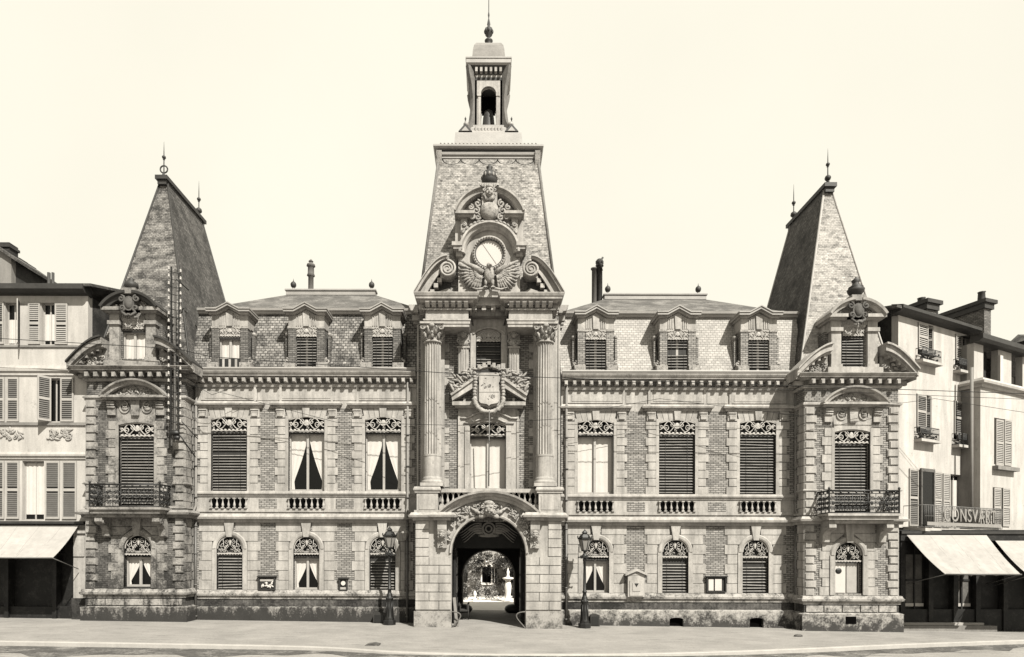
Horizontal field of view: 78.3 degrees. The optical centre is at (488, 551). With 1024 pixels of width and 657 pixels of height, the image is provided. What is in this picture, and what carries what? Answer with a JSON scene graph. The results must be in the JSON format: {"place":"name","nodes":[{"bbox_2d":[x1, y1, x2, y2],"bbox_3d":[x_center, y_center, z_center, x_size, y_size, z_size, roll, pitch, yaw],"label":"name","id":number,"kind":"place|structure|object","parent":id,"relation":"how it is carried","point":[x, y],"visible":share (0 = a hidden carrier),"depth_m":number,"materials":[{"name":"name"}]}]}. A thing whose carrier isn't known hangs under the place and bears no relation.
{"place":"outdoors","nodes":[
{"label":"outdoors","id":0,"kind":"place"},
{"bbox_2d":[0,242,55,282],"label":"tall house","id":1,"kind":"structure","parent":0,"point":[14,268],"depth_m":31.54,"materials":[{"name":"paint"}]},
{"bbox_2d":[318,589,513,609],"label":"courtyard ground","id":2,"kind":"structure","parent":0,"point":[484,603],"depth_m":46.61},
{"bbox_2d":[472,591,477,601],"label":"stone pedestal","id":3,"kind":"object","parent":2,"relation":"on","point":[474,595],"visible":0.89,"depth_m":48.51,"materials":[{"name":"white stone"}]},
{"bbox_2d":[463,551,492,596],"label":"garden tree","id":4,"kind":"object","parent":2,"relation":"on","point":[477,557],"visible":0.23,"depth_m":53.32,"materials":[{"name":"grey plant"}]},
{"bbox_2d":[463,551,504,594],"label":"garden house","id":5,"kind":"structure","parent":2,"relation":"on","point":[487,580],"depth_m":56.50,"materials":[{"name":"white stone"}]},
{"bbox_2d":[467,552,504,587],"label":"ivy","id":6,"kind":"object","parent":5,"relation":"attached to","point":[500,581],"visible":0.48,"depth_m":56.24,"materials":[{"name":"grey plant"}]},
{"bbox_2d":[480,560,492,584],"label":"window frame","id":7,"kind":"structure","parent":5,"relation":"in","point":[484,561],"depth_m":56.36,"materials":[{"name":"white stone"}]},
{"bbox_2d":[463,581,513,599],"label":"flower bed","id":8,"kind":"object","parent":2,"relation":"on","point":[483,591],"visible":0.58,"depth_m":50.23,"materials":[{"name":"grey plant"}]},
{"bbox_2d":[483,551,513,597],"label":"garden tree","id":9,"kind":"object","parent":2,"relation":"on","point":[505,561],"visible":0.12,"depth_m":52.92,"materials":[{"name":"grey plant"}]},
{"bbox_2d":[502,569,512,601],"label":"garden urn","id":10,"kind":"object","parent":2,"relation":"on","point":[507,579],"visible":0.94,"depth_m":48.40,"materials":[{"name":"white stone"}]},
{"bbox_2d":[505,558,512,595],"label":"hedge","id":11,"kind":"object","parent":2,"relation":"on","point":[511,575],"visible":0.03,"depth_m":55.22,"materials":[{"name":"grey plant"}]},
{"bbox_2d":[0,610,1023,653],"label":"pavement","id":12,"kind":"structure","parent":0,"point":[490,631],"depth_m":24.00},
{"bbox_2d":[0,272,119,618],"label":"shop house","id":13,"kind":"structure","parent":12,"relation":"on","point":[43,392],"depth_m":27.40,"materials":[{"name":"paint"}]},
{"bbox_2d":[8,304,17,343],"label":"window","id":14,"kind":"structure","parent":13,"relation":"in","point":[12,308],"depth_m":27.57,"materials":[{"name":"white glass"}]},
{"bbox_2d":[25,461,43,519],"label":"window","id":15,"kind":"structure","parent":13,"relation":"in","point":[34,470],"depth_m":27.57,"materials":[{"name":"white glass"}]},
{"bbox_2d":[44,304,54,343],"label":"window","id":16,"kind":"structure","parent":13,"relation":"in","point":[49,309],"depth_m":27.57,"materials":[{"name":"white glass"}]},
{"bbox_2d":[51,379,59,421],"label":"window","id":17,"kind":"structure","parent":13,"relation":"in","point":[55,383],"depth_m":27.59,"materials":[{"name":"black glass"}]},
{"bbox_2d":[365,642,380,645],"bbox_3d":[-3.927,3.133,21.200,0.540,0.100,0.360,0,0,0],"label":"manhole cover","id":18,"kind":"object","parent":12,"relation":"on","point":[373,644],"visible":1,"depth_m":21.02,"materials":[{"name":"metal"}]},
{"bbox_2d":[373,612,384,622],"bbox_3d":[-4.802,2.917,27.640,0.500,0.470,0.320,0,0,0],"label":"coal box","id":19,"kind":"object","parent":12,"relation":"on","point":[378,617],"visible":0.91,"depth_m":27.48,"materials":[{"name":"black metal"}]},
{"bbox_2d":[382,526,396,624],"bbox_3d":[-4.262,1.039,27.050,0.654,4.240,0.577,0,0,0],"label":"street lamp","id":20,"kind":"object","parent":12,"relation":"on","point":[389,536],"visible":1,"depth_m":26.94,"materials":[{"name":"black metal"}]},
{"bbox_2d":[453,597,458,626],"bbox_3d":[-1.383,2.581,26.690,0.285,1.257,0.154,0,0,0],"label":"plank","id":21,"kind":"object","parent":12,"relation":"on","point":[455,609],"visible":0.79,"depth_m":26.66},
{"bbox_2d":[459,602,468,618],"bbox_3d":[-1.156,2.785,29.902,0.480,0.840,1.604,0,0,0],"label":"chair","id":22,"kind":"object","parent":12,"relation":"on","point":[463,609],"visible":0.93,"depth_m":29.22,"materials":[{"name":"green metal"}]},
{"bbox_2d":[65,0,920,631],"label":"town hall","id":23,"kind":"structure","parent":12,"relation":"on","point":[781,518],"depth_m":27.86,"materials":[{"name":"stone"}]},
{"bbox_2d":[120,423,153,505],"bbox_3d":[-15.179,-3.652,27.406,1.540,3.810,0.608,0,0,0],"label":"window","id":24,"kind":"structure","parent":23,"relation":"in","point":[137,447],"depth_m":27.28,"materials":[{"name":"grey glass"}]},
{"bbox_2d":[125,535,150,586],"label":"window","id":25,"kind":"structure","parent":23,"relation":"in","point":[138,553],"depth_m":27.39,"materials":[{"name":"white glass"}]},
{"bbox_2d":[167,266,197,456],"bbox_3d":[-13.121,-8.086,27.130,0.717,7.981,1.342,0,0,12],"label":"telephone mast","id":26,"kind":"object","parent":23,"relation":"attached to","point":[175,433],"visible":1,"depth_m":26.62,"materials":[{"name":"black metal"}]},
{"bbox_2d":[176,311,245,394],"bbox_3d":[-11.879,-8.430,26.976,2.800,3.379,0.286,0,0,-15],"label":"overhead wire","id":27,"kind":"object","parent":26,"relation":"attached to","point":[176,357],"visible":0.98,"depth_m":26.57,"materials":[{"name":"black metal"}]},
{"bbox_2d":[177,381,563,425],"bbox_3d":[-4.996,-6.200,26.636,16.342,1.938,0.841,0,0,2],"label":"overhead wire","id":28,"kind":"object","parent":26,"relation":"attached to","point":[375,423],"visible":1,"depth_m":26.65,"materials":[{"name":"black metal"}]},
{"bbox_2d":[211,416,246,490],"bbox_3d":[-11.557,-4.355,28.256,1.611,3.321,0.608,0,0,0],"label":"window","id":29,"kind":"structure","parent":23,"relation":"in","point":[229,433],"depth_m":28.13,"materials":[{"name":"grey glass"}]},
{"bbox_2d":[217,536,242,588],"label":"window","id":30,"kind":"structure","parent":23,"relation":"in","point":[230,551],"depth_m":28.13,"materials":[{"name":"grey glass"}]},
{"bbox_2d":[257,576,276,589],"bbox_3d":[-9.847,1.403,27.880,0.846,0.620,0.160,0,0,0],"label":"poster frame","id":31,"kind":"object","parent":23,"relation":"attached to","point":[266,582],"visible":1,"depth_m":27.89,"materials":[{"name":"metal"}]},
{"bbox_2d":[289,417,323,490],"bbox_3d":[-8.113,-4.347,28.256,1.611,3.321,0.608,0,0,0],"label":"window","id":32,"kind":"structure","parent":23,"relation":"in","point":[306,433],"depth_m":28.28,"materials":[{"name":"white glass"}]},
{"bbox_2d":[294,536,318,588],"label":"window","id":33,"kind":"structure","parent":23,"relation":"in","point":[306,553],"depth_m":28.28,"materials":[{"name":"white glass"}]},
{"bbox_2d":[338,578,348,590],"bbox_3d":[-6.454,1.459,27.900,0.459,0.565,0.160,0,0,0],"label":"wall box","id":34,"kind":"object","parent":23,"relation":"attached to","point":[343,584],"visible":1,"depth_m":27.87,"materials":[{"name":"black metal"}]},
{"bbox_2d":[365,417,400,490],"bbox_3d":[-4.696,-4.340,28.256,1.611,3.321,0.608,0,0,0],"label":"window","id":35,"kind":"structure","parent":23,"relation":"in","point":[383,441],"depth_m":28.28,"materials":[{"name":"white glass"}]},
{"bbox_2d":[370,537,395,589],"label":"window","id":36,"kind":"structure","parent":23,"relation":"in","point":[378,561],"depth_m":28.13,"materials":[{"name":"grey glass"}]},
{"bbox_2d":[401,528,409,591],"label":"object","id":37,"kind":"object","parent":23,"relation":"attached to","point":[404,532],"depth_m":27.69,"materials":[{"name":"metal"}]},
{"bbox_2d":[470,422,505,488],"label":"window","id":38,"kind":"structure","parent":23,"relation":"in","point":[479,434],"depth_m":27.83,"materials":[{"name":"white glass"}]},
{"bbox_2d":[476,329,500,372],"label":"window","id":39,"kind":"structure","parent":23,"relation":"in","point":[488,342],"depth_m":27.68,"materials":[{"name":"grey glass"}]},
{"bbox_2d":[0,338,1023,393],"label":"overhead wire","id":40,"kind":"object","parent":23,"relation":"attached to","point":[513,376],"visible":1,"depth_m":25.93,"materials":[{"name":"black metal"}]},
{"bbox_2d":[577,420,612,493],"bbox_3d":[4.762,-4.216,28.256,1.611,3.321,0.608,0,0,0],"label":"window","id":41,"kind":"structure","parent":23,"relation":"in","point":[595,437],"depth_m":28.28,"materials":[{"name":"white glass"}]},
{"bbox_2d":[583,539,608,591],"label":"window","id":42,"kind":"structure","parent":23,"relation":"in","point":[596,566],"depth_m":28.28,"materials":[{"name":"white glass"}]},
{"bbox_2d":[624,568,647,596],"bbox_3d":[6.523,1.383,27.820,1.000,1.260,0.360,0,0,0],"label":"letter box","id":43,"kind":"object","parent":23,"relation":"attached to","point":[635,582],"visible":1,"depth_m":27.71,"materials":[{"name":"metal"}]},
{"bbox_2d":[662,539,687,592],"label":"window","id":44,"kind":"structure","parent":23,"relation":"in","point":[674,554],"depth_m":28.13,"materials":[{"name":"grey glass"}]},
{"bbox_2d":[659,420,694,493],"bbox_3d":[8.387,-4.208,28.256,1.611,3.321,0.608,0,0,0],"label":"window","id":45,"kind":"structure","parent":23,"relation":"in","point":[676,437],"depth_m":28.13,"materials":[{"name":"grey glass"}]},
{"bbox_2d":[705,576,727,591],"bbox_3d":[10.108,1.459,27.880,0.984,0.730,0.160,0,0,0],"label":"notice board","id":46,"kind":"object","parent":23,"relation":"attached to","point":[716,583],"visible":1,"depth_m":27.88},
{"bbox_2d":[743,540,767,592],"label":"window","id":47,"kind":"structure","parent":23,"relation":"in","point":[754,554],"depth_m":28.13,"materials":[{"name":"grey wood"}]},
{"bbox_2d":[740,420,775,493],"bbox_3d":[11.984,-4.200,28.256,1.611,3.321,0.608,0,0,0],"label":"window","id":48,"kind":"structure","parent":23,"relation":"in","point":[756,437],"depth_m":28.13,"materials":[{"name":"grey glass"}]},
{"bbox_2d":[564,377,1010,398],"bbox_3d":[13.015,-6.926,26.773,19.649,0.850,0.166,0,0,-1],"label":"overhead wire","id":49,"kind":"object","parent":23,"relation":"attached to","point":[801,390],"visible":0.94,"depth_m":26.79,"materials":[{"name":"black metal"}]},
{"bbox_2d":[566,398,1019,415],"bbox_3d":[13.125,-6.128,26.750,19.770,0.861,0.517,0,0,0],"label":"overhead wire","id":50,"kind":"object","parent":23,"relation":"attached to","point":[792,414],"visible":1,"depth_m":26.82,"materials":[{"name":"black metal"}]},
{"bbox_2d":[835,542,861,592],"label":"window","id":51,"kind":"structure","parent":23,"relation":"in","point":[847,561],"depth_m":27.26,"materials":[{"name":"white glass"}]},
{"bbox_2d":[835,430,868,511],"bbox_3d":[15.665,-3.357,27.406,1.540,3.810,0.608,0,0,0],"label":"window","id":52,"kind":"structure","parent":23,"relation":"in","point":[850,445],"depth_m":27.28,"materials":[{"name":"grey wood"}]},
{"bbox_2d":[577,529,591,628],"bbox_3d":[4.114,1.158,26.900,0.654,4.240,0.577,0,0,0],"label":"street lamp","id":53,"kind":"object","parent":12,"relation":"on","point":[584,538],"visible":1,"depth_m":26.79,"materials":[{"name":"black metal"}]},
{"bbox_2d":[590,614,599,625],"bbox_3d":[4.665,3.021,27.640,0.400,0.530,0.320,0,0,0],"label":"coal box","id":54,"kind":"object","parent":12,"relation":"on","point":[594,619],"visible":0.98,"depth_m":27.50,"materials":[{"name":"black metal"}]},
{"bbox_2d":[899,530,1023,631],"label":"shopfront","id":55,"kind":"object","parent":12,"relation":"on","point":[963,580],"visible":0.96,"depth_m":27.88,"materials":[{"name":"wood"}]},
{"bbox_2d":[899,333,1023,529],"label":"corner house","id":56,"kind":"structure","parent":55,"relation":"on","point":[981,477],"depth_m":30.54,"materials":[{"name":"paint"}]},
{"bbox_2d":[936,291,997,378],"bbox_3d":[27.162,-10.620,36.512,1.000,7.800,3.800,0,0,-20],"label":"chimney stack","id":57,"kind":"object","parent":56,"relation":"on","point":[977,313],"visible":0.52,"depth_m":35.05,"materials":[{"name":"brick"}]},
{"bbox_2d":[0,647,1023,656],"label":"road","id":58,"kind":"structure","parent":0,"point":[1016,652],"depth_m":21.41,"materials":[{"name":"grey asphalt"}]},
{"bbox_2d":[0,639,1023,655],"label":"kerb","id":59,"kind":"structure","parent":58,"relation":"on","point":[343,649],"depth_m":20.84,"materials":[{"name":"stone"}]},
{"bbox_2d":[0,644,1023,656],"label":"gutter strip","id":60,"kind":"object","parent":58,"relation":"on","point":[41,651],"visible":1,"depth_m":20.32,"materials":[{"name":"stone"}]},
{"bbox_2d":[0,0,1023,340],"label":"sky","id":61,"kind":"structure","parent":0,"point":[678,137],"materials":[{"name":"beige"}]},
{"bbox_2d":[878,304,1002,534],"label":"white house","id":62,"kind":"structure","parent":0,"point":[932,440],"depth_m":29.24,"materials":[{"name":"paint"}]},
{"bbox_2d":[916,395,924,433],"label":"window","id":63,"kind":"structure","parent":62,"relation":"in","point":[917,429],"depth_m":29.23,"materials":[{"name":"grey glass"}]},
{"bbox_2d":[909,297,942,313],"bbox_3d":[23.024,-10.584,33.359,1.150,5.710,1.400,0,0,-20],"label":"chimney stack","id":64,"kind":"object","parent":62,"relation":"on","point":[932,305],"visible":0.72,"depth_m":32.81,"materials":[{"name":"brick"}]},
{"bbox_2d":[950,475,957,526],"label":"window","id":65,"kind":"structure","parent":62,"relation":"in","point":[953,482],"depth_m":30.60,"materials":[{"name":"white glass"}]},
{"bbox_2d":[993,334,1023,525],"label":"back house","id":66,"kind":"structure","parent":0,"point":[1019,338],"depth_m":40.43,"materials":[{"name":"stone"}]}
]}

